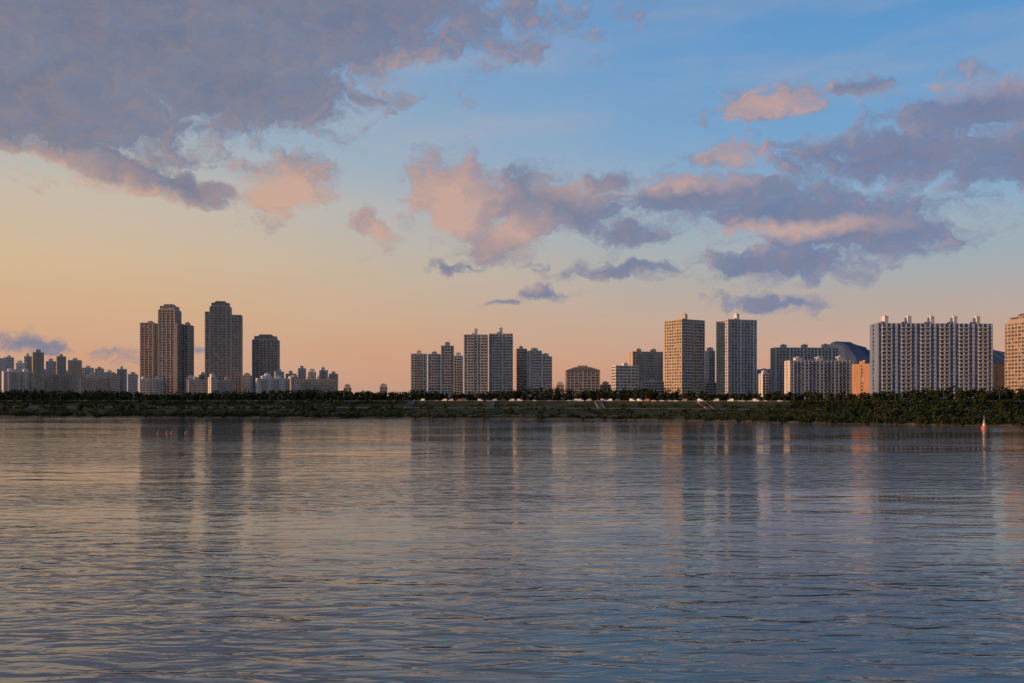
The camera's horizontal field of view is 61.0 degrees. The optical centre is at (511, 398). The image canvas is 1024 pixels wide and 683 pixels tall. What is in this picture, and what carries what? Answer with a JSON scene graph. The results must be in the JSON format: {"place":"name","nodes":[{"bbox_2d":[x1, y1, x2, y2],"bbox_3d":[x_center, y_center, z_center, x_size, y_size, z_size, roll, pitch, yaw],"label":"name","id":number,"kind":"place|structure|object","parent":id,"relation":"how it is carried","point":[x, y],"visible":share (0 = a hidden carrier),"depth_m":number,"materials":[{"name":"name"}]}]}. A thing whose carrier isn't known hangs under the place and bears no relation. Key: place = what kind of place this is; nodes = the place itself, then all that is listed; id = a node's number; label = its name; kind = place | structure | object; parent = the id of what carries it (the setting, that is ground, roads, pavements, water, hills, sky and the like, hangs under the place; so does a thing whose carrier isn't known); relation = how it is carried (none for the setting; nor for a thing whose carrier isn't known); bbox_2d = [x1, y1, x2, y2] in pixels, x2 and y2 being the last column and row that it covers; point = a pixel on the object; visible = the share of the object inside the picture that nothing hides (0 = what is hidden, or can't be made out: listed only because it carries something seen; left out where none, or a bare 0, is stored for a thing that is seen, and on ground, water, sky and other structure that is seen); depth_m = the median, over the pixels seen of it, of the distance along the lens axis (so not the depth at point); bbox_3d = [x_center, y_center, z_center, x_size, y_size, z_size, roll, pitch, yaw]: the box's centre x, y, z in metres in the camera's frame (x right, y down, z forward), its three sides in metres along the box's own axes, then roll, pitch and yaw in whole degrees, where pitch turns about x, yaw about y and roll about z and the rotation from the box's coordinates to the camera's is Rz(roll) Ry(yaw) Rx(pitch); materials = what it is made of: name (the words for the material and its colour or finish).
{"place":"outdoors","nodes":[
{"label":"outdoors","id":0,"kind":"place"},
{"bbox_2d":[0,358,3,391],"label":"apartment building","id":1,"kind":"structure","parent":0,"point":[1,364],"depth_m":1376.79,"materials":[{"name":"paint"}]},
{"bbox_2d":[4,355,13,370],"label":"apartment building","id":2,"kind":"structure","parent":0,"point":[8,361],"depth_m":1349.08,"materials":[{"name":"white paint"}]},
{"bbox_2d":[8,369,19,390],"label":"apartment building","id":3,"kind":"structure","parent":0,"point":[13,378],"depth_m":1196.79,"materials":[{"name":"white paint"}]},
{"bbox_2d":[2,368,31,397],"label":"apartment building","id":4,"kind":"structure","parent":0,"point":[25,379],"depth_m":1235.26,"materials":[{"name":"paint"}]},
{"bbox_2d":[16,360,23,370],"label":"apartment building","id":5,"kind":"structure","parent":0,"point":[19,365],"depth_m":1272.28,"materials":[{"name":"paint"}]},
{"bbox_2d":[23,353,31,371],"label":"apartment building","id":6,"kind":"structure","parent":0,"point":[27,360],"depth_m":1414.21,"materials":[{"name":"paint"}]},
{"bbox_2d":[32,347,43,392],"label":"apartment building","id":7,"kind":"structure","parent":0,"point":[38,369],"depth_m":1202.08,"materials":[{"name":"beige paint"}]},
{"bbox_2d":[46,358,55,374],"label":"apartment building","id":8,"kind":"structure","parent":0,"point":[51,365],"depth_m":1279.17,"materials":[{"name":"white paint"}]},
{"bbox_2d":[44,371,75,394],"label":"apartment building","id":9,"kind":"structure","parent":0,"point":[65,382],"depth_m":1250.38,"materials":[{"name":"grey concrete"}]},
{"bbox_2d":[56,354,65,374],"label":"apartment building","id":10,"kind":"structure","parent":0,"point":[60,364],"depth_m":1416.02,"materials":[{"name":"grey concrete"}]},
{"bbox_2d":[68,358,81,393],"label":"apartment building","id":11,"kind":"structure","parent":0,"point":[74,366],"depth_m":1497.80,"materials":[{"name":"grey concrete"}]},
{"bbox_2d":[82,365,93,377],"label":"apartment building","id":12,"kind":"structure","parent":0,"point":[86,370],"depth_m":1495.85,"materials":[{"name":"white paint"}]},
{"bbox_2d":[95,367,103,377],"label":"apartment building","id":13,"kind":"structure","parent":0,"point":[99,371],"depth_m":1496.18,"materials":[{"name":"grey concrete"}]},
{"bbox_2d":[104,370,114,377],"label":"apartment building","id":14,"kind":"structure","parent":0,"point":[108,373],"depth_m":1468.40,"materials":[{"name":"paint"}]},
{"bbox_2d":[116,366,126,400],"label":"apartment building","id":15,"kind":"structure","parent":0,"point":[121,372],"depth_m":1492.88,"materials":[{"name":"white paint"}]},
{"bbox_2d":[128,372,137,397],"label":"apartment building","id":16,"kind":"structure","parent":0,"point":[132,382],"depth_m":1357.08,"materials":[{"name":"white paint"}]},
{"bbox_2d":[197,372,204,379],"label":"apartment building","id":17,"kind":"structure","parent":0,"point":[201,376],"depth_m":1176.18,"materials":[{"name":"paint"}]},
{"bbox_2d":[205,301,242,393],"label":"residential tower","id":18,"kind":"structure","parent":0,"point":[223,342],"depth_m":1100.79,"materials":[{"name":"grey concrete"}]},
{"bbox_2d":[285,370,293,377],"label":"apartment building","id":19,"kind":"structure","parent":0,"point":[290,373],"depth_m":1344.16,"materials":[{"name":"white paint"}]},
{"bbox_2d":[297,365,305,378],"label":"apartment building","id":20,"kind":"structure","parent":0,"point":[301,371],"depth_m":1242.39,"materials":[{"name":"white paint"}]},
{"bbox_2d":[308,368,315,378],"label":"apartment building","id":21,"kind":"structure","parent":0,"point":[311,373],"depth_m":1271.83,"materials":[{"name":"white paint"}]},
{"bbox_2d":[317,367,327,378],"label":"apartment building","id":22,"kind":"structure","parent":0,"point":[322,372],"depth_m":1236.62,"materials":[{"name":"paint"}]},
{"bbox_2d":[329,371,337,378],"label":"apartment building","id":23,"kind":"structure","parent":0,"point":[333,375],"depth_m":1327.80,"materials":[{"name":"grey concrete"}]},
{"bbox_2d":[286,414,725,417],"bbox_3d":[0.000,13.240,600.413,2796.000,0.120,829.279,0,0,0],"label":"riverside path","id":24,"kind":"structure","parent":0,"point":[514,415],"depth_m":697.54,"materials":[{"name":"concrete"}]},
{"bbox_2d":[0,417,1023,682],"bbox_3d":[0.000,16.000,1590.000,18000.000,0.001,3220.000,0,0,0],"label":"water","id":25,"kind":"structure","parent":0,"point":[140,549],"depth_m":91.28,"materials":[{"name":"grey liquid"}]},
{"bbox_2d":[0,400,1023,425],"bbox_3d":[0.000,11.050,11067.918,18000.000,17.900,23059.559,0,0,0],"label":"ground","id":26,"kind":"structure","parent":0,"point":[460,406],"depth_m":750.32,"materials":[{"name":"green plant"}]},
{"bbox_2d":[86,372,97,377],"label":"apartment building","id":27,"kind":"structure","parent":26,"relation":"on","point":[93,373],"depth_m":1096.66,"materials":[{"name":"white paint"}]},
{"bbox_2d":[80,375,123,400],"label":"apartment building","id":28,"kind":"structure","parent":26,"relation":"on","point":[90,383],"depth_m":1084.77,"materials":[{"name":"grey concrete"}]},
{"bbox_2d":[110,373,119,393],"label":"apartment building","id":29,"kind":"structure","parent":26,"relation":"on","point":[114,381],"depth_m":1082.72,"materials":[{"name":"grey concrete"}]},
{"bbox_2d":[138,376,149,393],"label":"apartment building","id":30,"kind":"structure","parent":26,"relation":"on","point":[144,384],"depth_m":1065.53,"materials":[{"name":"white paint"}]},
{"bbox_2d":[140,321,157,393],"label":"residential tower","id":31,"kind":"structure","parent":26,"relation":"on","point":[149,350],"depth_m":1120.35,"materials":[{"name":"beige concrete"}]},
{"bbox_2d":[152,376,162,394],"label":"apartment building","id":32,"kind":"structure","parent":26,"relation":"on","point":[157,384],"depth_m":1056.45,"materials":[{"name":"white paint"}]},
{"bbox_2d":[158,304,183,398],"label":"residential tower","id":33,"kind":"structure","parent":26,"relation":"on","point":[170,349],"depth_m":1090.35,"materials":[{"name":"concrete"}]},
{"bbox_2d":[183,322,193,393],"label":"residential tower","id":34,"kind":"structure","parent":26,"relation":"on","point":[188,348],"depth_m":1110.92,"materials":[{"name":"grey concrete"}]},
{"bbox_2d":[186,375,193,399],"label":"apartment building","id":35,"kind":"structure","parent":26,"relation":"on","point":[189,377],"depth_m":1064.69,"materials":[{"name":"white paint"}]},
{"bbox_2d":[188,377,235,399],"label":"apartment building","id":36,"kind":"structure","parent":26,"relation":"on","point":[196,384],"depth_m":1048.04,"materials":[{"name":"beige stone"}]},
{"bbox_2d":[208,373,216,393],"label":"apartment building","id":37,"kind":"structure","parent":26,"relation":"on","point":[212,382],"depth_m":1032.77,"materials":[{"name":"paint"}]},
{"bbox_2d":[242,373,251,393],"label":"apartment building","id":38,"kind":"structure","parent":26,"relation":"on","point":[246,382],"depth_m":1093.64,"materials":[{"name":"beige paint"}]},
{"bbox_2d":[252,334,279,391],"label":"residential tower","id":39,"kind":"structure","parent":26,"relation":"on","point":[265,353],"depth_m":1180.35,"materials":[{"name":"grey concrete"}]},
{"bbox_2d":[256,375,292,399],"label":"apartment building","id":40,"kind":"structure","parent":26,"relation":"on","point":[275,384],"depth_m":1075.85,"materials":[{"name":"paint"}]},
{"bbox_2d":[275,369,283,377],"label":"apartment building","id":41,"kind":"structure","parent":26,"relation":"on","point":[279,372],"depth_m":1182.71,"materials":[{"name":"white paint"}]},
{"bbox_2d":[290,374,299,392],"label":"apartment building","id":42,"kind":"structure","parent":26,"relation":"on","point":[294,382],"depth_m":1024.84,"materials":[{"name":"beige paint"}]},
{"bbox_2d":[300,376,337,399],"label":"apartment building","id":43,"kind":"structure","parent":26,"relation":"on","point":[311,383],"depth_m":1070.85,"materials":[{"name":"beige paint"}]},
{"bbox_2d":[344,384,350,395],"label":"building","id":44,"kind":"structure","parent":26,"relation":"on","point":[347,387],"depth_m":943.72,"materials":[{"name":"grey concrete"}]},
{"bbox_2d":[380,383,386,392],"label":"building","id":45,"kind":"structure","parent":26,"relation":"on","point":[383,388],"depth_m":917.48,"materials":[{"name":"beige paint"}]},
{"bbox_2d":[405,401,414,407],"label":"concrete stairs","id":46,"kind":"structure","parent":26,"relation":"on","point":[410,403],"depth_m":833.70,"materials":[{"name":"grey concrete"}]},
{"bbox_2d":[411,350,426,396],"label":"apartment building","id":47,"kind":"structure","parent":26,"relation":"on","point":[419,371],"depth_m":960.20,"materials":[{"name":"white paint"}]},
{"bbox_2d":[428,342,453,397],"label":"apartment building","id":48,"kind":"structure","parent":26,"relation":"on","point":[440,373],"depth_m":929.96,"materials":[{"name":"grey paint"}]},
{"bbox_2d":[454,352,462,397],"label":"apartment building","id":49,"kind":"structure","parent":26,"relation":"on","point":[458,373],"depth_m":1000.05,"materials":[{"name":"white paint"}]},
{"bbox_2d":[464,328,487,398],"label":"apartment building","id":50,"kind":"structure","parent":26,"relation":"on","point":[475,363],"depth_m":920.02,"materials":[{"name":"grey paint"}]},
{"bbox_2d":[487,401,494,407],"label":"concrete stairs","id":51,"kind":"structure","parent":26,"relation":"on","point":[490,404],"depth_m":808.66,"materials":[{"name":"grey concrete"}]},
{"bbox_2d":[489,327,512,400],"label":"apartment building","id":52,"kind":"structure","parent":26,"relation":"on","point":[500,361],"depth_m":925.02,"materials":[{"name":"grey paint"}]},
{"bbox_2d":[0,397,1023,425],"bbox_3d":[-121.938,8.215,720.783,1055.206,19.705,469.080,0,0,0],"label":"riverside shrubs","id":53,"kind":"object","parent":26,"relation":"on","point":[952,418],"visible":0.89,"depth_m":703.85,"materials":[{"name":"green plant"}]},
{"bbox_2d":[0,385,1023,401],"bbox_3d":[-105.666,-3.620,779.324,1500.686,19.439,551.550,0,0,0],"label":"row of trees","id":54,"kind":"object","parent":26,"relation":"on","point":[309,394],"visible":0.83,"depth_m":847.24,"materials":[{"name":"green plant"}]},
{"bbox_2d":[514,346,526,400],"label":"apartment building","id":55,"kind":"structure","parent":26,"relation":"on","point":[520,367],"depth_m":990.15,"materials":[{"name":"grey concrete"}]},
{"bbox_2d":[87,400,956,401],"bbox_3d":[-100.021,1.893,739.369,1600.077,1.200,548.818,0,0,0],"label":"levee railing","id":56,"kind":"object","parent":26,"relation":"on","point":[609,400],"visible":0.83,"depth_m":786.10,"materials":[{"name":"grey metal"}]},
{"bbox_2d":[23,397,1023,419],"bbox_3d":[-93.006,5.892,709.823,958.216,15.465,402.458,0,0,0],"label":"park trees","id":57,"kind":"object","parent":26,"relation":"on","point":[938,411],"visible":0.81,"depth_m":603.55,"materials":[{"name":"green plant"}]},
{"bbox_2d":[527,348,551,399],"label":"apartment building","id":58,"kind":"structure","parent":26,"relation":"on","point":[539,368],"depth_m":930.16,"materials":[{"name":"grey paint"}]},
{"bbox_2d":[556,382,563,399],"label":"building","id":59,"kind":"structure","parent":26,"relation":"on","point":[559,385],"depth_m":912.30,"materials":[{"name":"white paint"}]},
{"bbox_2d":[565,365,600,398],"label":"office building","id":60,"kind":"structure","parent":26,"relation":"on","point":[578,378],"depth_m":900.35,"materials":[{"name":"beige concrete"}]},
{"bbox_2d":[595,401,604,408],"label":"concrete stairs","id":61,"kind":"structure","parent":26,"relation":"on","point":[599,405],"depth_m":773.42,"materials":[{"name":"grey concrete"}]},
{"bbox_2d":[600,381,610,396],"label":"building","id":62,"kind":"structure","parent":26,"relation":"on","point":[606,385],"depth_m":949.54,"materials":[{"name":"beige paint"}]},
{"bbox_2d":[611,362,638,396],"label":"apartment building","id":63,"kind":"structure","parent":26,"relation":"on","point":[624,375],"depth_m":880.73,"materials":[{"name":"paint"}]},
{"bbox_2d":[664,313,704,400],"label":"apartment tower","id":64,"kind":"structure","parent":26,"relation":"on","point":[684,354],"depth_m":853.14,"materials":[{"name":"beige paint"}]},
{"bbox_2d":[697,401,713,409],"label":"concrete stairs","id":65,"kind":"structure","parent":26,"relation":"on","point":[705,406],"depth_m":719.60,"materials":[{"name":"grey concrete"}]},
{"bbox_2d":[705,378,715,398],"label":"building","id":66,"kind":"structure","parent":26,"relation":"on","point":[710,388],"depth_m":901.84,"materials":[{"name":"white paint"}]},
{"bbox_2d":[716,313,756,400],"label":"apartment tower","id":67,"kind":"structure","parent":26,"relation":"on","point":[736,354],"depth_m":851.13,"materials":[{"name":"grey paint"}]},
{"bbox_2d":[758,370,769,398],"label":"apartment building","id":68,"kind":"structure","parent":26,"relation":"on","point":[764,382],"depth_m":950.35,"materials":[{"name":"white paint"}]},
{"bbox_2d":[784,356,853,399],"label":"apartment building","id":69,"kind":"structure","parent":26,"relation":"on","point":[818,374],"depth_m":800.00,"materials":[{"name":"white paint"}]},
{"bbox_2d":[852,360,869,397],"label":"apartment building","id":70,"kind":"structure","parent":26,"relation":"on","point":[861,377],"depth_m":770.59,"materials":[{"name":"orange concrete"}]},
{"bbox_2d":[870,315,992,400],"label":"apartment building","id":71,"kind":"structure","parent":26,"relation":"on","point":[907,354],"depth_m":715.12,"materials":[{"name":"white paint"}]},
{"bbox_2d":[1005,313,1023,400],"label":"apartment tower","id":72,"kind":"structure","parent":26,"relation":"on","point":[1014,353],"depth_m":708.08,"materials":[{"name":"beige concrete"}]},
{"bbox_2d":[0,0,1023,398],"label":"sky","id":73,"kind":"structure","parent":0,"point":[370,185],"materials":[{"name":"blue"}]},
{"bbox_2d":[233,407,984,410],"bbox_3d":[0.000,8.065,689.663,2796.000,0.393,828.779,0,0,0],"label":"promenade","id":74,"kind":"structure","parent":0,"point":[606,408],"depth_m":781.12,"materials":[{"name":"concrete"}]},
{"bbox_2d":[561,401,691,401],"bbox_3d":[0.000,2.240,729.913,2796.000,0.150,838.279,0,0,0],"label":"levee road","id":75,"kind":"structure","parent":0,"point":[624,401],"depth_m":786.68,"materials":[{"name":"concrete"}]},
{"bbox_2d":[628,348,662,389],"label":"apartment building","id":76,"kind":"structure","parent":0,"point":[650,364],"depth_m":990.60,"materials":[{"name":"beige paint"}]},
{"bbox_2d":[640,379,663,398],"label":"building","id":77,"kind":"structure","parent":0,"point":[651,384],"depth_m":956.18,"materials":[{"name":"white paint"}]},
{"bbox_2d":[705,347,714,382],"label":"apartment building","id":78,"kind":"structure","parent":0,"point":[709,363],"depth_m":960.59,"materials":[{"name":"grey paint"}]},
{"bbox_2d":[770,344,838,401],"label":"apartment building","id":79,"kind":"structure","parent":0,"point":[781,354],"depth_m":879.69,"materials":[{"name":"grey paint"}]},
{"bbox_2d":[757,341,1004,393],"bbox_3d":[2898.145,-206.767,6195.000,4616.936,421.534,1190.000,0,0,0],"label":"hills","id":80,"kind":"structure","parent":0,"point":[855,353],"depth_m":6038.46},
{"bbox_2d":[993,363,1004,395],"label":"apartment building","id":81,"kind":"structure","parent":0,"point":[999,374],"depth_m":905.93,"materials":[{"name":"beige concrete"}]}
]}

